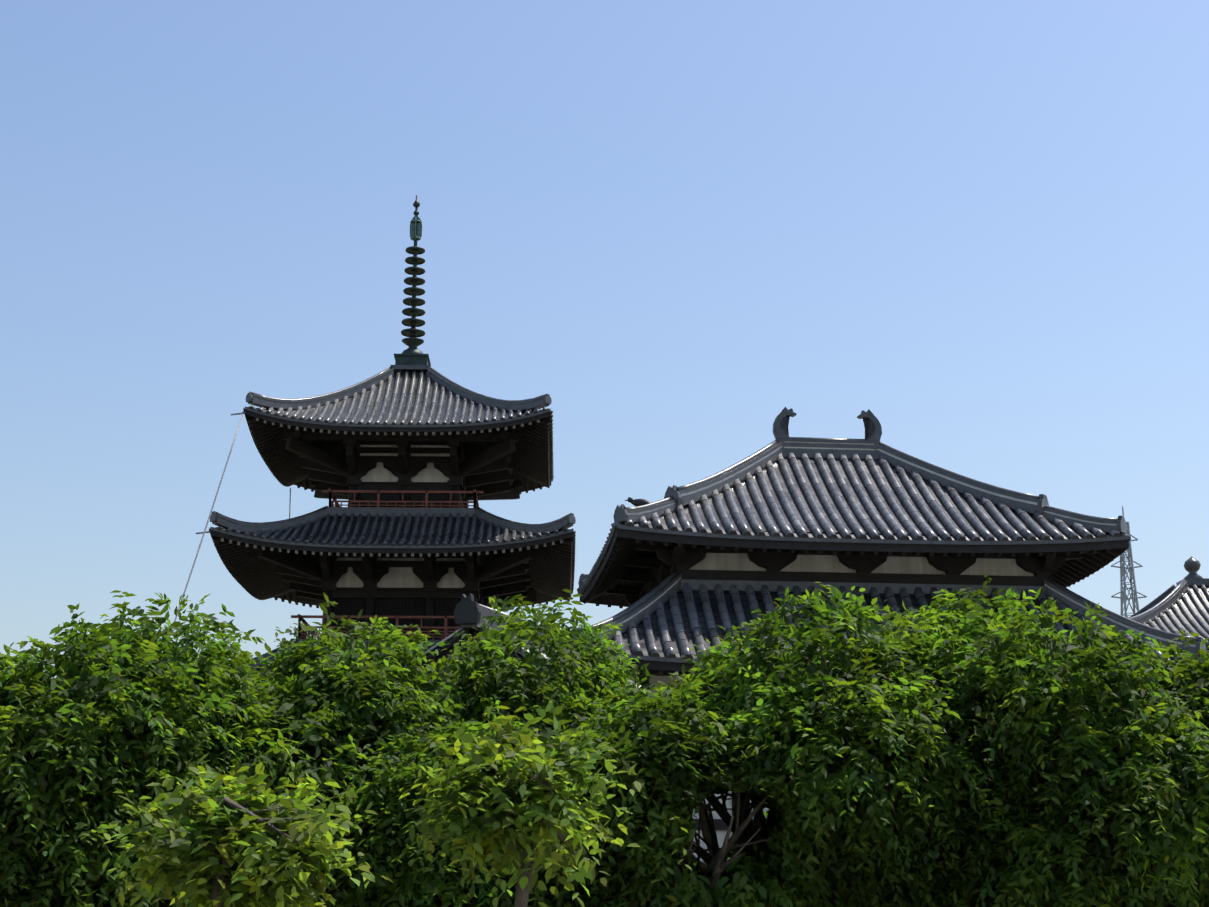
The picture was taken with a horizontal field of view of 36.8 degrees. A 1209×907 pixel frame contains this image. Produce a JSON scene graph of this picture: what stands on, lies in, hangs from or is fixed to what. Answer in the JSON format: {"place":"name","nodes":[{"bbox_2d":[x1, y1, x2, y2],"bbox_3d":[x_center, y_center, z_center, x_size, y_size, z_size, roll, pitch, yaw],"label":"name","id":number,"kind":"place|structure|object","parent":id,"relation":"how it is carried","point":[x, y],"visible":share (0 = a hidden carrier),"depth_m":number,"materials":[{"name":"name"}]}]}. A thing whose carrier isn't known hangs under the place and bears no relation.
{"place":"outdoors","nodes":[
{"label":"outdoors","id":0,"kind":"place"},
{"bbox_2d":[400,593,651,691],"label":"gate roof","id":1,"kind":"structure","parent":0,"point":[469,612],"depth_m":30.18,"materials":[{"name":"tile"}]},
{"bbox_2d":[0,0,1208,685],"label":"sky","id":2,"kind":"structure","parent":0,"point":[979,228],"materials":[{"name":"blue"}]},
{"bbox_2d":[577,407,1206,856],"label":"hall","id":3,"kind":"structure","parent":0,"point":[683,569],"depth_m":39.53,"materials":[{"name":"tile"}]},
{"bbox_2d":[625,497,651,506],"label":"bird","id":4,"kind":"object","parent":3,"relation":"on","point":[637,502],"visible":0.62,"depth_m":40.14},
{"bbox_2d":[1129,556,1208,657],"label":"temple roof","id":5,"kind":"structure","parent":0,"point":[1183,605],"depth_m":61.25,"materials":[{"name":"tile"}]},
{"label":"ground","id":6,"kind":"structure","parent":0,"visible":0},
{"bbox_2d":[0,603,256,906],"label":"tree","id":7,"kind":"object","parent":6,"relation":"on","point":[64,775],"visible":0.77,"depth_m":15.67,"materials":[{"name":"green plant"}]},
{"bbox_2d":[38,590,367,905],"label":"tree","id":8,"kind":"object","parent":6,"relation":"on","point":[221,653],"visible":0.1,"depth_m":17.16,"materials":[{"name":"green plant"}]},
{"bbox_2d":[243,593,485,906],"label":"tree","id":9,"kind":"object","parent":6,"relation":"on","point":[385,702],"visible":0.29,"depth_m":18.02,"materials":[{"name":"green plant"}]},
{"bbox_2d":[209,195,575,686],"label":"pagoda","id":10,"kind":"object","parent":6,"relation":"on","point":[410,455],"visible":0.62,"depth_m":53.44,"materials":[{"name":"tile"}]},
{"bbox_2d":[169,411,290,635],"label":"lightning cable","id":11,"kind":"object","parent":10,"relation":"attached to","point":[242,413],"visible":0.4,"depth_m":50.32,"materials":[{"name":"grey metal"}]},
{"bbox_2d":[312,694,599,906],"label":"tree","id":12,"kind":"object","parent":6,"relation":"on","point":[384,845],"visible":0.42,"depth_m":16.21,"materials":[{"name":"green plant"}]},
{"bbox_2d":[422,589,705,871],"bbox_3d":[-0.212,3.908,19.020,4.000,4.996,3.699,-10,-17,34],"label":"tree","id":13,"kind":"object","parent":6,"relation":"on","point":[514,684],"visible":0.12,"depth_m":18.91,"materials":[{"name":"green plant"}]},
{"bbox_2d":[537,665,849,906],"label":"tree","id":14,"kind":"object","parent":6,"relation":"on","point":[676,766],"visible":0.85,"depth_m":16.00,"materials":[{"name":"green plant"}]},
{"bbox_2d":[691,705,776,871],"bbox_3d":[1.593,5.380,23.758,4.422,4.497,3.988,0,-14,-1],"label":"tree wood","id":15,"kind":"object","parent":6,"relation":"on","point":[698,851],"depth_m":24.00,"materials":[{"name":"brown plant"}]},
{"bbox_2d":[650,635,854,904],"bbox_3d":[1.556,4.003,18.033,3.459,4.372,3.199,0,-14,-1],"label":"tree","id":16,"kind":"object","parent":6,"relation":"on","point":[705,673],"visible":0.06,"depth_m":17.98,"materials":[{"name":"green plant"}]},
{"bbox_2d":[687,582,997,906],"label":"tree","id":17,"kind":"object","parent":6,"relation":"on","point":[841,724],"visible":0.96,"depth_m":16.21,"materials":[{"name":"green plant"}]},
{"bbox_2d":[824,573,1098,906],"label":"tree","id":18,"kind":"object","parent":6,"relation":"on","point":[971,621],"visible":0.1,"depth_m":17.04,"materials":[{"name":"green plant"}]},
{"bbox_2d":[932,588,1208,906],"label":"tree","id":19,"kind":"object","parent":6,"relation":"on","point":[1125,828],"visible":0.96,"depth_m":15.79,"materials":[{"name":"green plant"}]},
{"bbox_2d":[1111,506,1146,617],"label":"power pylon","id":20,"kind":"object","parent":6,"relation":"on","point":[1124,598],"visible":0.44,"depth_m":265.25,"materials":[{"name":"metal"}]},
{"bbox_2d":[1089,630,1208,906],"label":"tree","id":21,"kind":"object","parent":6,"relation":"on","point":[1176,648],"depth_m":17.80,"materials":[{"name":"green plant"}]},
{"bbox_2d":[1153,638,1208,906],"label":"tree","id":22,"kind":"object","parent":6,"relation":"on","point":[1191,690],"visible":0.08,"depth_m":17.02,"materials":[{"name":"green plant"}]},
{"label":"gravel road","id":23,"kind":"structure","parent":0,"visible":0},
{"bbox_2d":[98,739,393,906],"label":"tree","id":24,"kind":"object","parent":23,"relation":"on","point":[241,853],"visible":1,"depth_m":10.60,"materials":[{"name":"green plant"}]},
{"bbox_2d":[393,701,641,906],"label":"tree","id":25,"kind":"object","parent":23,"relation":"on","point":[525,820],"visible":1,"depth_m":11.13,"materials":[{"name":"green plant"}]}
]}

